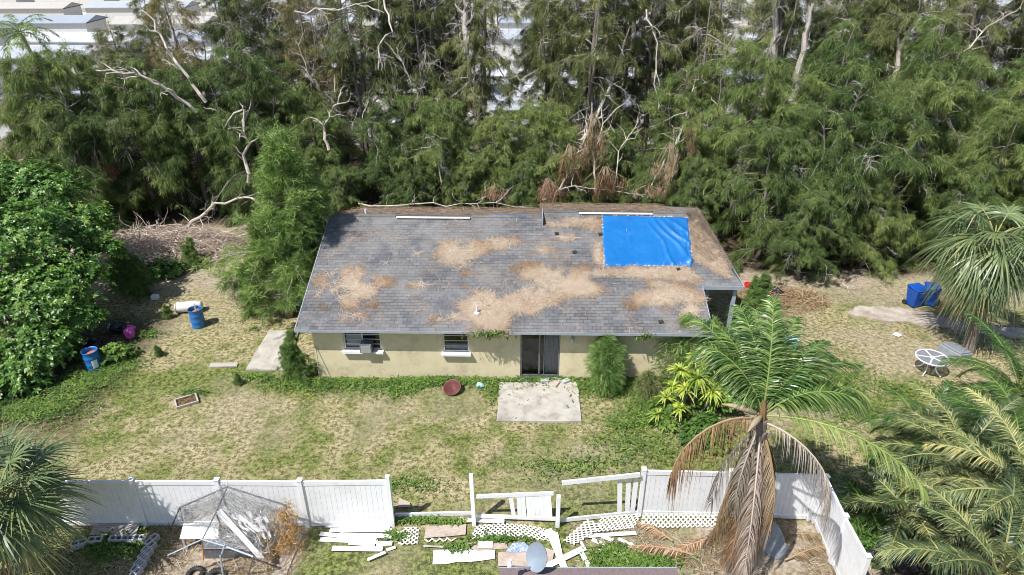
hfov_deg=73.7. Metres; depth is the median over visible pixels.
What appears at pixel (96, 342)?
rubbish bag
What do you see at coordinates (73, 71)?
mobile home
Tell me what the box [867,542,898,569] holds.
rubbish bag
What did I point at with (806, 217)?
pine tree
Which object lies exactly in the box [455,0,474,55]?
bare limb
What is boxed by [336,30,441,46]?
mobile home
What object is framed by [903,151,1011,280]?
pine tree
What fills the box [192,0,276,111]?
pine tree
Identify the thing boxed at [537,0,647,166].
pine tree
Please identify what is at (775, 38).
bare limb
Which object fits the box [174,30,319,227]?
pine tree
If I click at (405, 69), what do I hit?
bare limb
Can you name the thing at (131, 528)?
wooden pallet
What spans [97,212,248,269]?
brush pile
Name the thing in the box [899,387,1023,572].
feather palm
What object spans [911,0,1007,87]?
pine tree
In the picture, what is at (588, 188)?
fallen branch
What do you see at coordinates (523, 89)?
bare limb
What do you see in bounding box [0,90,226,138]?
mobile home
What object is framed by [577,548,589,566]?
loose board
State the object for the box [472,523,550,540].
lattice panel
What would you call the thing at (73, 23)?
mobile home
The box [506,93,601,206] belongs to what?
pine tree
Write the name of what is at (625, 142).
bare limb
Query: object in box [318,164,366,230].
pine tree
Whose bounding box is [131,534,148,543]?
concrete block
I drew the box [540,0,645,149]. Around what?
pine tree
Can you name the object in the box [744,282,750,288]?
bucket
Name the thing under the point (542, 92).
pine tree
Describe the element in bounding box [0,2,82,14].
mobile home
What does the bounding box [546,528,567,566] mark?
loose board
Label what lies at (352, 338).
window
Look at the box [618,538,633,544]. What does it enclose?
loose board
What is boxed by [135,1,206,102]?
bare limb
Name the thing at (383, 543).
loose board
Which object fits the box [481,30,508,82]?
bare limb
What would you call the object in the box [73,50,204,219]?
pine tree
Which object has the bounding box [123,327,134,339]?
fabric bundle
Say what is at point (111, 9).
mobile home
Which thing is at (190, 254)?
pine sapling
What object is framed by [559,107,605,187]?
bare limb
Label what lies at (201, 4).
mobile home
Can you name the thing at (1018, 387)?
feather palm
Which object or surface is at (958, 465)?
feather palm
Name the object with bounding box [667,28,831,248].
pine tree
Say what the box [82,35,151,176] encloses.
pine tree
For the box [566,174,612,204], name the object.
pine tree
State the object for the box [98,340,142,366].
shrub
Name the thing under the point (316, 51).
pine tree
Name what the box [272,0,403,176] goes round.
pine tree
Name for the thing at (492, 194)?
dead spray
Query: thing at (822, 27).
pine tree
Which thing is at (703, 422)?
shrub
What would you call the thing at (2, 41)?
mobile home
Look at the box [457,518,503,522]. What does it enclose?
loose board
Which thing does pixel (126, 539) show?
concrete block
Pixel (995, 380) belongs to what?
feather palm
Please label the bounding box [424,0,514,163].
pine tree
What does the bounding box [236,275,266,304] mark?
pine sapling
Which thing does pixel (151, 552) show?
concrete block
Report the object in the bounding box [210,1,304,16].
mobile home
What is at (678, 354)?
shrub
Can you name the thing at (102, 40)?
pine tree
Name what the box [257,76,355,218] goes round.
pine tree
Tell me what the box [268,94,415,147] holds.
mobile home
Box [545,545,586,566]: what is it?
loose board
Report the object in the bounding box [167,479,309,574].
collapsed canopy
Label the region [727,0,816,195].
pine tree
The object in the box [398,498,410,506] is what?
cardboard piece
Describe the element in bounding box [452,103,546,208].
pine tree
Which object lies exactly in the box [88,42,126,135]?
pine tree
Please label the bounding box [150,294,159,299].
utility box
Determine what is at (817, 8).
mobile home
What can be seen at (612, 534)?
loose board
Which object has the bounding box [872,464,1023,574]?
feather palm
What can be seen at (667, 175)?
dead spray
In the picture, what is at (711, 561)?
leaf litter
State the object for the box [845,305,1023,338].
driveway
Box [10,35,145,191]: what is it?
pine tree
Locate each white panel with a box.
[433,549,494,563]
[478,541,492,548]
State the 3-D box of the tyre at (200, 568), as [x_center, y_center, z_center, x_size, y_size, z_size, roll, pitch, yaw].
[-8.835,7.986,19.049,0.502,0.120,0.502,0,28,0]
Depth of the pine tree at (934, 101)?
34.39 m
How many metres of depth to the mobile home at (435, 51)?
76.00 m
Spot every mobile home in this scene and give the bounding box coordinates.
[0,0,34,1]
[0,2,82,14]
[0,15,108,31]
[0,30,14,45]
[0,45,142,69]
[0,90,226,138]
[10,32,156,51]
[34,0,119,7]
[63,70,225,90]
[82,1,200,21]
[107,16,219,41]
[120,0,215,7]
[151,49,290,67]
[159,31,305,50]
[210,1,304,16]
[243,13,357,40]
[261,63,439,93]
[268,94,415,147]
[312,2,376,24]
[313,49,478,81]
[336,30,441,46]
[374,15,477,32]
[459,2,518,23]
[473,69,633,110]
[479,29,600,60]
[490,85,700,143]
[499,15,600,28]
[504,0,529,7]
[508,48,634,69]
[632,32,757,58]
[638,16,741,31]
[657,2,748,24]
[659,69,803,111]
[756,2,822,13]
[882,66,1001,92]
[890,2,974,14]
[985,1,1023,15]
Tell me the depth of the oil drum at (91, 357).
27.54 m
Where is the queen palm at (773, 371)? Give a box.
[666,294,929,574]
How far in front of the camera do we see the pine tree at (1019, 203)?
34.32 m
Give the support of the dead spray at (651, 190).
attached to the pine tree at (639, 178)
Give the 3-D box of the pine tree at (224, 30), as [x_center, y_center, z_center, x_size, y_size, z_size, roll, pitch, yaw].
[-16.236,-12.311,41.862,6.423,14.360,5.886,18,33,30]
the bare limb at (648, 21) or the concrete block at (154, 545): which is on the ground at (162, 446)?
the concrete block at (154, 545)
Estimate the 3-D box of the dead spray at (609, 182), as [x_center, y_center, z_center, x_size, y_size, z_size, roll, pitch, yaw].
[5.083,-5.711,37.867,2.734,1.976,2.162,0,28,0]
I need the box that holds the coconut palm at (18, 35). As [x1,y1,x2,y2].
[0,14,59,59]
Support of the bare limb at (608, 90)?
attached to the pine tree at (612, 42)
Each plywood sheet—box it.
[424,524,465,538]
[459,542,507,550]
[498,552,527,565]
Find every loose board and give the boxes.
[319,532,376,540]
[319,537,377,543]
[325,525,389,527]
[329,528,391,531]
[331,546,382,551]
[339,533,391,537]
[348,540,375,545]
[367,551,385,560]
[376,541,392,545]
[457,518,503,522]
[541,531,555,535]
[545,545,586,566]
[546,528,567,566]
[554,532,563,562]
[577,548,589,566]
[585,531,636,537]
[591,538,623,552]
[601,537,613,541]
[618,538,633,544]
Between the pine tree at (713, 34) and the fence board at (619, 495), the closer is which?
the fence board at (619, 495)
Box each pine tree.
[0,39,147,231]
[0,57,64,165]
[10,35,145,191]
[37,103,151,239]
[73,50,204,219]
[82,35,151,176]
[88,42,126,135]
[90,15,186,198]
[118,0,188,152]
[133,52,261,220]
[139,0,265,190]
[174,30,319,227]
[182,89,285,215]
[189,114,335,332]
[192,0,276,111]
[199,0,293,187]
[213,0,307,142]
[248,0,347,119]
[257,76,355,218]
[267,0,377,190]
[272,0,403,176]
[279,103,367,213]
[307,0,428,202]
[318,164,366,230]
[349,88,435,207]
[364,0,475,177]
[374,0,468,199]
[384,161,441,208]
[386,0,459,132]
[393,85,490,208]
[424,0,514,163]
[428,0,523,201]
[439,160,487,208]
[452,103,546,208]
[492,153,553,208]
[498,0,601,197]
[502,0,586,118]
[505,0,601,123]
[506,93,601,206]
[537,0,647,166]
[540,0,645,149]
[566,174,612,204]
[577,121,653,204]
[584,0,658,168]
[598,0,701,181]
[608,0,746,188]
[610,167,668,205]
[616,56,731,206]
[645,0,744,113]
[649,0,762,198]
[658,1,736,159]
[664,148,727,246]
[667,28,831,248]
[705,108,847,278]
[722,0,834,159]
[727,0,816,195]
[750,60,936,269]
[751,3,908,227]
[759,183,856,285]
[789,0,894,153]
[794,0,924,143]
[799,0,857,95]
[799,0,917,143]
[817,0,961,190]
[817,62,980,270]
[827,169,916,286]
[861,2,999,248]
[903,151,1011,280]
[909,67,1023,242]
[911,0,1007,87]
[925,0,1000,119]
[929,0,1023,151]
[936,53,1023,231]
[942,0,1023,195]
[951,1,1023,126]
[984,1,1021,95]
[1002,163,1023,284]
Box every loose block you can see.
[552,380,559,387]
[561,377,570,383]
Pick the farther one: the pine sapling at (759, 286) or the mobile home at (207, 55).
the mobile home at (207, 55)
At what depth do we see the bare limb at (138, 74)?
36.54 m
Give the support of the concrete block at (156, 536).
on the ground at (162, 446)
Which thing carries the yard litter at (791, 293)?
on the ground at (162, 446)
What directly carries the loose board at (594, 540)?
on the ground at (162, 446)
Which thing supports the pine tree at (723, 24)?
on the ground at (162, 446)
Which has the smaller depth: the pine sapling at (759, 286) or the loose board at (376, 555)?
the loose board at (376, 555)
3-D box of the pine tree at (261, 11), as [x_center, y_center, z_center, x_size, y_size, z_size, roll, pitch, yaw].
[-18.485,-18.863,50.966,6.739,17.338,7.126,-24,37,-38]
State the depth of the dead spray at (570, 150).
37.85 m
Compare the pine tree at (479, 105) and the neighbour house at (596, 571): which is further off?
the pine tree at (479, 105)
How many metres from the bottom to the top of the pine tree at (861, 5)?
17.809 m
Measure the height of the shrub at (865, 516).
1.356 m
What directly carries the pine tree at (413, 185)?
on the ground at (162, 446)
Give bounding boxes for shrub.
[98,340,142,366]
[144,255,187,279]
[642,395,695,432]
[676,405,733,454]
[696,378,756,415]
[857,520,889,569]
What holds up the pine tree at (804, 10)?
on the ground at (162, 446)
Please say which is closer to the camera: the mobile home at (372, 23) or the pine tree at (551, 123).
the pine tree at (551, 123)
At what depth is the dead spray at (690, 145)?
37.33 m
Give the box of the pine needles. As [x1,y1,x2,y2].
[306,201,734,340]
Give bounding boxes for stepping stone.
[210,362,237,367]
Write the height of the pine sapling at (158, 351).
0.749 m
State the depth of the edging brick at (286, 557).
19.56 m
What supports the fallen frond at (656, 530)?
on the ground at (162, 446)
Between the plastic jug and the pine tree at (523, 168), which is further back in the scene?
the pine tree at (523, 168)
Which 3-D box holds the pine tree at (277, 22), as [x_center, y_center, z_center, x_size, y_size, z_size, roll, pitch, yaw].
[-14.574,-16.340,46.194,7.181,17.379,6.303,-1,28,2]
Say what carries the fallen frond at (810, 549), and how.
on the ground at (162, 446)
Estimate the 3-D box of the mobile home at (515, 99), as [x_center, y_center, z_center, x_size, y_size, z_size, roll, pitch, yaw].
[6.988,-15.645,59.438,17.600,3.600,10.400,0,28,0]
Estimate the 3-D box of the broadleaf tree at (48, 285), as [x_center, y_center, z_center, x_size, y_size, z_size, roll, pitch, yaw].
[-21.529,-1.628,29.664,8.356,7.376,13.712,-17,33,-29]
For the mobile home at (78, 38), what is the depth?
87.26 m
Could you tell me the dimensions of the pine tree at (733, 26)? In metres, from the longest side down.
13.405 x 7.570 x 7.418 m
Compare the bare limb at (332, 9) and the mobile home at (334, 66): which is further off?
the mobile home at (334, 66)
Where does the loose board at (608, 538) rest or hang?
on the ground at (162, 446)
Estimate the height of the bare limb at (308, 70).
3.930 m
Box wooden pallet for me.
[89,523,139,535]
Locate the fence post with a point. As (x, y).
(472, 495)
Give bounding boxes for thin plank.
[423,545,452,547]
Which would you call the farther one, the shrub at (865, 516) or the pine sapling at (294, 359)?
the pine sapling at (294, 359)
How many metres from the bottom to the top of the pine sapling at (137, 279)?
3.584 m
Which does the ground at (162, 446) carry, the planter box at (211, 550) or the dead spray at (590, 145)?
the planter box at (211, 550)
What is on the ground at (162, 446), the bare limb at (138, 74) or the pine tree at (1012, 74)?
the pine tree at (1012, 74)
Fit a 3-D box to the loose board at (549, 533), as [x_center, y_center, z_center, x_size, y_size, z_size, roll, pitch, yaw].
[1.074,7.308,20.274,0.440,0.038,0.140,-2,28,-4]
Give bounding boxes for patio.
[496,381,580,422]
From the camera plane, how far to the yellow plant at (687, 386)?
24.62 m
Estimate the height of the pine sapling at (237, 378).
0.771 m
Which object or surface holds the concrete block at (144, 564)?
on the ground at (162, 446)
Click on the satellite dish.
(536, 556)
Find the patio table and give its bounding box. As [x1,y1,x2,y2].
[915,349,948,376]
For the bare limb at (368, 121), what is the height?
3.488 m
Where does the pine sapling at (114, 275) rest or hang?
on the ground at (162, 446)
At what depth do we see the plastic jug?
26.62 m
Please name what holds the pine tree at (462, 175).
on the ground at (162, 446)
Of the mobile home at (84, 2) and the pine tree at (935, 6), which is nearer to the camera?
the pine tree at (935, 6)
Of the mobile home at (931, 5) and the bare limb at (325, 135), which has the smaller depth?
the bare limb at (325, 135)
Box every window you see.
[342,333,383,353]
[441,334,470,356]
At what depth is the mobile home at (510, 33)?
88.11 m
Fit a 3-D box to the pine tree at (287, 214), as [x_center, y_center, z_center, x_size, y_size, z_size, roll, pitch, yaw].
[-9.856,-1.765,29.760,9.296,11.459,6.477,-1,28,-3]
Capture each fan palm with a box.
[0,416,102,574]
[908,201,1023,353]
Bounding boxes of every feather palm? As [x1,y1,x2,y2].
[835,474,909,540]
[840,454,987,574]
[852,383,1023,551]
[859,379,991,493]
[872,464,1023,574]
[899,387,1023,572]
[926,370,1023,498]
[936,311,1023,449]
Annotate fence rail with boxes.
[395,511,470,516]
[560,510,636,521]
[562,472,639,485]
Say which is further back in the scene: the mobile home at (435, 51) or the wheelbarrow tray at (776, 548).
the mobile home at (435, 51)
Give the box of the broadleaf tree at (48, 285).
[0,156,129,405]
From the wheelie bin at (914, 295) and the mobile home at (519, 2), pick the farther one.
the mobile home at (519, 2)
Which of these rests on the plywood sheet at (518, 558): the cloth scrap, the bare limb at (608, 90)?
the cloth scrap
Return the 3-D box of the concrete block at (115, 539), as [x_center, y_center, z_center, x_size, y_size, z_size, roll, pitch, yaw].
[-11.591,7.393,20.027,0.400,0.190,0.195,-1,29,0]
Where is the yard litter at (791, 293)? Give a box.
[723,267,832,315]
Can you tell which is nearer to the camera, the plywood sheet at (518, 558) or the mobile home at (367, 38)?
the plywood sheet at (518, 558)
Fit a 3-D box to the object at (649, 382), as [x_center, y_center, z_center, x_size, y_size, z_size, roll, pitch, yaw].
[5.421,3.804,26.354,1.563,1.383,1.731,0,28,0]
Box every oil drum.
[80,346,101,371]
[187,303,205,328]
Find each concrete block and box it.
[70,538,87,550]
[86,535,103,545]
[108,535,124,541]
[119,534,135,543]
[129,559,147,572]
[129,566,143,574]
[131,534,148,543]
[133,553,150,565]
[137,546,154,558]
[140,540,157,552]
[144,533,159,545]
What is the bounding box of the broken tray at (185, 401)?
[174,393,198,408]
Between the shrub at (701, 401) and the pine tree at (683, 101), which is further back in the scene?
the pine tree at (683, 101)
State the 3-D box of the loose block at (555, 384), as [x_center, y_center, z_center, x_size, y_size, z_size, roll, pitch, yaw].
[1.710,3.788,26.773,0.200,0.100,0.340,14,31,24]
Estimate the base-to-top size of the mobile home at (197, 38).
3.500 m
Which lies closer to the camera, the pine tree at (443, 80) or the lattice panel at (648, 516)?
the lattice panel at (648, 516)
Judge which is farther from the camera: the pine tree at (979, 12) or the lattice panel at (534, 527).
the pine tree at (979, 12)
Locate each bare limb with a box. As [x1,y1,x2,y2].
[50,86,84,114]
[96,62,197,112]
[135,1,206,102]
[186,190,261,231]
[224,102,264,182]
[291,30,326,95]
[294,0,383,17]
[302,77,350,150]
[347,95,377,146]
[375,0,398,69]
[384,41,423,103]
[415,134,446,181]
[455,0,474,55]
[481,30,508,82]
[506,66,540,117]
[558,126,609,191]
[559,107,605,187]
[570,97,629,191]
[574,25,630,151]
[610,109,648,185]
[646,9,669,121]
[651,135,685,184]
[658,78,709,158]
[700,19,746,82]
[758,0,783,106]
[785,0,814,125]
[885,11,919,97]
[885,172,912,216]
[917,145,935,182]
[939,1,1022,80]
[942,118,970,157]
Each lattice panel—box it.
[398,527,418,544]
[424,538,455,541]
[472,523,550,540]
[564,519,601,544]
[597,513,640,531]
[642,513,716,527]
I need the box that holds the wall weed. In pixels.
[308,359,317,374]
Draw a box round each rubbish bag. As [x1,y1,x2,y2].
[83,337,103,348]
[107,321,126,333]
[770,286,784,295]
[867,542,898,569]
[893,547,919,573]
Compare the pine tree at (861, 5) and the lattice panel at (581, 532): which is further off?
the pine tree at (861, 5)
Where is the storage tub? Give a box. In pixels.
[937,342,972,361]
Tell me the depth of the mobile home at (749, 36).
87.64 m
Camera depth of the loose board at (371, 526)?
20.55 m
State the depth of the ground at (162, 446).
24.67 m
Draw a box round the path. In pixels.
[245,330,298,370]
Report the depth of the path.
28.72 m
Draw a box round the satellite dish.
[507,542,546,572]
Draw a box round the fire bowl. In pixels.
[443,379,460,394]
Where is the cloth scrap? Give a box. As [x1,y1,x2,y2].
[506,542,528,551]
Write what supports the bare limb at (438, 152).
attached to the pine tree at (435, 112)
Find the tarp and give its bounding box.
[602,215,693,266]
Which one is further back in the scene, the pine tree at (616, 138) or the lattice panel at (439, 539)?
the pine tree at (616, 138)
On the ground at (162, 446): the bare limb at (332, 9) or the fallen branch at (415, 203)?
the fallen branch at (415, 203)
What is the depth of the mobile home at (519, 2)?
143.50 m
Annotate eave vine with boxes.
[461,329,516,340]
[633,331,656,344]
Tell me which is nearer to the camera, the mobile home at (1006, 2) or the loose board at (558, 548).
the loose board at (558, 548)
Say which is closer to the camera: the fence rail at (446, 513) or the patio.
the fence rail at (446, 513)
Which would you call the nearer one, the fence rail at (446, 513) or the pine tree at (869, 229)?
the fence rail at (446, 513)
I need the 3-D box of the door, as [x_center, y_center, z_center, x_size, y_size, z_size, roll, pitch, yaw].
[1.101,2.545,26.785,1.546,2.160,0.190,1,28,1]
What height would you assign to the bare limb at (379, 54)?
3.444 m
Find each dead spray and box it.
[83,147,122,182]
[475,183,511,206]
[536,175,567,204]
[552,143,591,196]
[571,112,609,176]
[581,165,629,201]
[630,182,666,203]
[646,142,680,196]
[679,125,703,160]
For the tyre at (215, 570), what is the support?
on the ground at (162, 446)
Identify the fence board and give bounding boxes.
[617,479,621,512]
[625,478,630,511]
[630,477,638,512]
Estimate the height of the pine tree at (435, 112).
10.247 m
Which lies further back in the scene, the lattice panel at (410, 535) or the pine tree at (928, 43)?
the pine tree at (928, 43)
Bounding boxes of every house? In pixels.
[294,205,744,381]
[499,567,678,574]
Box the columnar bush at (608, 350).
[583,334,628,396]
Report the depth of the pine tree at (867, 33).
47.40 m
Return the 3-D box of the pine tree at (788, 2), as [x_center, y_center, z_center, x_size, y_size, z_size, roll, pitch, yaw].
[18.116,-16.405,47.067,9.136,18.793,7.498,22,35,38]
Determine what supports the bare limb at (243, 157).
attached to the pine tree at (254, 122)
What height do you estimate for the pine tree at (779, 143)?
10.388 m
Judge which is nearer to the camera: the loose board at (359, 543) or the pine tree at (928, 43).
the loose board at (359, 543)
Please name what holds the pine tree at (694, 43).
on the ground at (162, 446)
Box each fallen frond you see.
[628,542,692,557]
[633,520,672,540]
[672,537,715,557]
[784,544,826,560]
[789,531,822,543]
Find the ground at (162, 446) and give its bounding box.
[0,0,1023,574]
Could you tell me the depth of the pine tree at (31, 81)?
37.44 m
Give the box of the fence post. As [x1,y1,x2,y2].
[469,473,475,526]
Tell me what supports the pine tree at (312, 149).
on the ground at (162, 446)
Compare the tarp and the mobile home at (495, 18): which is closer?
the tarp
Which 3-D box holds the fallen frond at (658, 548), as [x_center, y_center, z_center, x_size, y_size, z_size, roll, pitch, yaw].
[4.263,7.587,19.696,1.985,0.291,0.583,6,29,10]
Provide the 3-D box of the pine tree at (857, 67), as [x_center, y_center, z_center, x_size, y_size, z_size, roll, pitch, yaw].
[17.617,-8.528,37.925,8.507,13.688,8.146,-9,31,-20]
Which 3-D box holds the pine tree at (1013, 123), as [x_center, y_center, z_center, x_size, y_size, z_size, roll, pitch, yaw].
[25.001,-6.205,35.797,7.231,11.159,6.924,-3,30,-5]
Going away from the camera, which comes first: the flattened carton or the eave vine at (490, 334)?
the flattened carton
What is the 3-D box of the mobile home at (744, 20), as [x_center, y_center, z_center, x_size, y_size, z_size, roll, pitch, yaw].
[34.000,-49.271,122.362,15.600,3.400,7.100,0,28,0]
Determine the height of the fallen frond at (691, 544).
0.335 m
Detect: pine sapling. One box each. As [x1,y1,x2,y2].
[97,239,130,292]
[111,246,160,305]
[153,345,166,356]
[161,304,172,319]
[179,235,206,270]
[231,372,242,385]
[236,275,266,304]
[273,327,317,384]
[734,270,774,312]
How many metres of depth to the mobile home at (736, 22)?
102.59 m
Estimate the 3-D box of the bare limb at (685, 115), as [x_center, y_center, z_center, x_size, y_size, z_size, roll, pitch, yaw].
[9.438,-9.549,38.305,2.562,4.175,1.654,-15,32,-26]
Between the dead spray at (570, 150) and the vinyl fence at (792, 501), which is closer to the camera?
the vinyl fence at (792, 501)
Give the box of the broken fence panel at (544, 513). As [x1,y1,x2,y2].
[476,491,560,527]
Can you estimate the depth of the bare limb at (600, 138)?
38.08 m
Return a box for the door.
[520,335,560,376]
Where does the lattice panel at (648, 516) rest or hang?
on the ground at (162, 446)
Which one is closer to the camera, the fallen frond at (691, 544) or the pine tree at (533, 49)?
the fallen frond at (691, 544)
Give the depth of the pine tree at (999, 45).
47.87 m
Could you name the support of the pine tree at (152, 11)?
on the ground at (162, 446)
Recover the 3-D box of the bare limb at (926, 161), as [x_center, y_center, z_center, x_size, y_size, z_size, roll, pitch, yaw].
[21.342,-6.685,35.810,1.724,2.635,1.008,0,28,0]
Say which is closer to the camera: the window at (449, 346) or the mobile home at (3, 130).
the window at (449, 346)
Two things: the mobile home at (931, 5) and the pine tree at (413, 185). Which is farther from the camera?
the mobile home at (931, 5)
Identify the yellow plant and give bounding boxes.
[647,380,689,422]
[666,352,726,412]
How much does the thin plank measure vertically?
0.015 m
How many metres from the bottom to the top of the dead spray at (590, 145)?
3.813 m
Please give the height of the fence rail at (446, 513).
0.150 m
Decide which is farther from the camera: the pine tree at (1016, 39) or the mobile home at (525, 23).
the mobile home at (525, 23)
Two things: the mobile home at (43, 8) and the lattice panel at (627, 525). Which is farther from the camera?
the mobile home at (43, 8)
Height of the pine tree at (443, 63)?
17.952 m
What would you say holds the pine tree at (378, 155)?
on the ground at (162, 446)
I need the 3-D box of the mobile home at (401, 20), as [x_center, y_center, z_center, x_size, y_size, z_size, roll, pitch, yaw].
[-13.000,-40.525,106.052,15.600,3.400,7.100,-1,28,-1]
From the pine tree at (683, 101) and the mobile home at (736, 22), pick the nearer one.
the pine tree at (683, 101)
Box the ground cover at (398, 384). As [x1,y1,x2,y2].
[0,250,970,573]
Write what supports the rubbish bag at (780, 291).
on the ground at (162, 446)
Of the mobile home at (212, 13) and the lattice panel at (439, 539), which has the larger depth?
the mobile home at (212, 13)
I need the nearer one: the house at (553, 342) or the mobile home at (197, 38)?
the house at (553, 342)
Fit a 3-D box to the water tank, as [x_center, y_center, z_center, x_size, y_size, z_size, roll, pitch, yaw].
[-15.053,0.884,31.850,1.190,0.524,0.524,-5,29,-9]
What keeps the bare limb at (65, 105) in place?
attached to the pine tree at (81, 126)
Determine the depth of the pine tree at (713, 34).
39.90 m
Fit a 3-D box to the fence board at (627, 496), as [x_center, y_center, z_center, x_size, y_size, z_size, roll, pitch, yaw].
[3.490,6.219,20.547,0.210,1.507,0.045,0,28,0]
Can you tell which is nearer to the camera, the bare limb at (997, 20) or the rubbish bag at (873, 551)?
the rubbish bag at (873, 551)
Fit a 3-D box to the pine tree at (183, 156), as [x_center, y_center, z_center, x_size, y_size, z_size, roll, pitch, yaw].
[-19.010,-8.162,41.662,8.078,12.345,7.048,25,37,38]
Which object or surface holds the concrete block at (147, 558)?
on the ground at (162, 446)
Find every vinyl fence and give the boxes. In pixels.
[47,474,394,527]
[637,467,823,520]
[811,473,872,574]
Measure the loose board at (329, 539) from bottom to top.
0.025 m
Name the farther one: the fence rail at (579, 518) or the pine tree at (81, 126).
the pine tree at (81, 126)
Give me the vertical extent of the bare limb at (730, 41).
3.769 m
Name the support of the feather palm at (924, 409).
on the ground at (162, 446)
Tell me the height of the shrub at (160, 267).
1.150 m
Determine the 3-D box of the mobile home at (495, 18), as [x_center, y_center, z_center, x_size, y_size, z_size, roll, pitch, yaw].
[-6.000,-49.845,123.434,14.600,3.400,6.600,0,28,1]
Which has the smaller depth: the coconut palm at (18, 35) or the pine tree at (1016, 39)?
the pine tree at (1016, 39)
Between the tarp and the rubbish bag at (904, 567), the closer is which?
the rubbish bag at (904, 567)
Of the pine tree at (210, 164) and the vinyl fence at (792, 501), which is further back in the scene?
the pine tree at (210, 164)
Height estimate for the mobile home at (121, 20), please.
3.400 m
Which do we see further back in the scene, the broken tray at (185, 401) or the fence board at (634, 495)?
the broken tray at (185, 401)
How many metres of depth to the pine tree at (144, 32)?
46.14 m
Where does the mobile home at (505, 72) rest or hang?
on the ground at (162, 446)
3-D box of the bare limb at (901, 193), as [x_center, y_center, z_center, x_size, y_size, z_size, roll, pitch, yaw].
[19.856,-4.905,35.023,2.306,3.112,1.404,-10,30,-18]
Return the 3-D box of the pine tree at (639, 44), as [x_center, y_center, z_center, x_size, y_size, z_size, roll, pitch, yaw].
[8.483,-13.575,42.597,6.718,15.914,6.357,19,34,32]
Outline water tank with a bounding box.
[174,300,202,312]
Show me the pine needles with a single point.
(493, 315)
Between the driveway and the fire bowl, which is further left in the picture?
the fire bowl
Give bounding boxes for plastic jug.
[476,382,484,387]
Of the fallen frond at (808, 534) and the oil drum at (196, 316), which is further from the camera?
the oil drum at (196, 316)
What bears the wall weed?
on the ground at (162, 446)
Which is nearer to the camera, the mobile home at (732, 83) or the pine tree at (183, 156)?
the pine tree at (183, 156)
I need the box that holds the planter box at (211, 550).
[199,532,257,557]
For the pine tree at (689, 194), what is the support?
on the ground at (162, 446)
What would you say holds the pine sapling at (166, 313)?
on the ground at (162, 446)
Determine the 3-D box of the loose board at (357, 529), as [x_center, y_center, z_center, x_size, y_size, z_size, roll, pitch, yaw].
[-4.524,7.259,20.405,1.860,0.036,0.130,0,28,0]
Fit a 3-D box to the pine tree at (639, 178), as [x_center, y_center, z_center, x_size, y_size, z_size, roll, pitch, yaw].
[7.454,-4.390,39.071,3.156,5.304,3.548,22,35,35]
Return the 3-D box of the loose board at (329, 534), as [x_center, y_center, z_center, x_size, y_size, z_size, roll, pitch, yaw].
[-4.849,7.362,20.190,1.724,0.022,0.140,3,28,6]
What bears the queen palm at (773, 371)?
on the ground at (162, 446)
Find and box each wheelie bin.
[902,283,928,306]
[923,281,941,305]
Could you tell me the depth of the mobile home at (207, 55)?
75.74 m
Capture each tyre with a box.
[185,565,204,574]
[207,567,227,574]
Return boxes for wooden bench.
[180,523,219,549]
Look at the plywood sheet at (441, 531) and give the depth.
20.38 m
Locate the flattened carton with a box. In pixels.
[545,547,553,561]
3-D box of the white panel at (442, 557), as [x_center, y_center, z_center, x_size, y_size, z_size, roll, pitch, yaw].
[-1.376,7.704,19.582,1.788,0.015,0.564,0,28,0]
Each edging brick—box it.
[276,563,289,568]
[278,558,291,564]
[280,553,294,559]
[290,534,302,539]
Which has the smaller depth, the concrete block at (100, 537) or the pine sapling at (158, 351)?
the concrete block at (100, 537)
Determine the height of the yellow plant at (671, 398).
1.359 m
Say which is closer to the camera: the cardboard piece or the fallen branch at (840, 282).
the cardboard piece
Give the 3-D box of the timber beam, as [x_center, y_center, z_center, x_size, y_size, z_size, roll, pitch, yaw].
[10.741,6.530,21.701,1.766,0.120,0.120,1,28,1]
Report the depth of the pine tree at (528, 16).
51.18 m
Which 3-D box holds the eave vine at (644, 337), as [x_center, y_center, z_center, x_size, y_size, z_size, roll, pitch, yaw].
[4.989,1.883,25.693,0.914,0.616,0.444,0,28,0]
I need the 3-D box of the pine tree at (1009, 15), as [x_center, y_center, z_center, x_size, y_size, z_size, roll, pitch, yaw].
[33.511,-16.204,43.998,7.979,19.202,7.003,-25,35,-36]
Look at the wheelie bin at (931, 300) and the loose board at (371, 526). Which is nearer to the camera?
the loose board at (371, 526)
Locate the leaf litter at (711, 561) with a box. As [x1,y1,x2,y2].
[39,233,1022,574]
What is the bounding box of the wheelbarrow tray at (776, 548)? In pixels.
[761,523,787,559]
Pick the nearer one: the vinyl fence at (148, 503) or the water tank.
the vinyl fence at (148, 503)
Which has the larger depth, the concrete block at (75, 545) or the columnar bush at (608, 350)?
the columnar bush at (608, 350)
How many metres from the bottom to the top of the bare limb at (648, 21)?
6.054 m
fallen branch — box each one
[358,183,528,208]
[543,174,644,199]
[815,264,862,295]

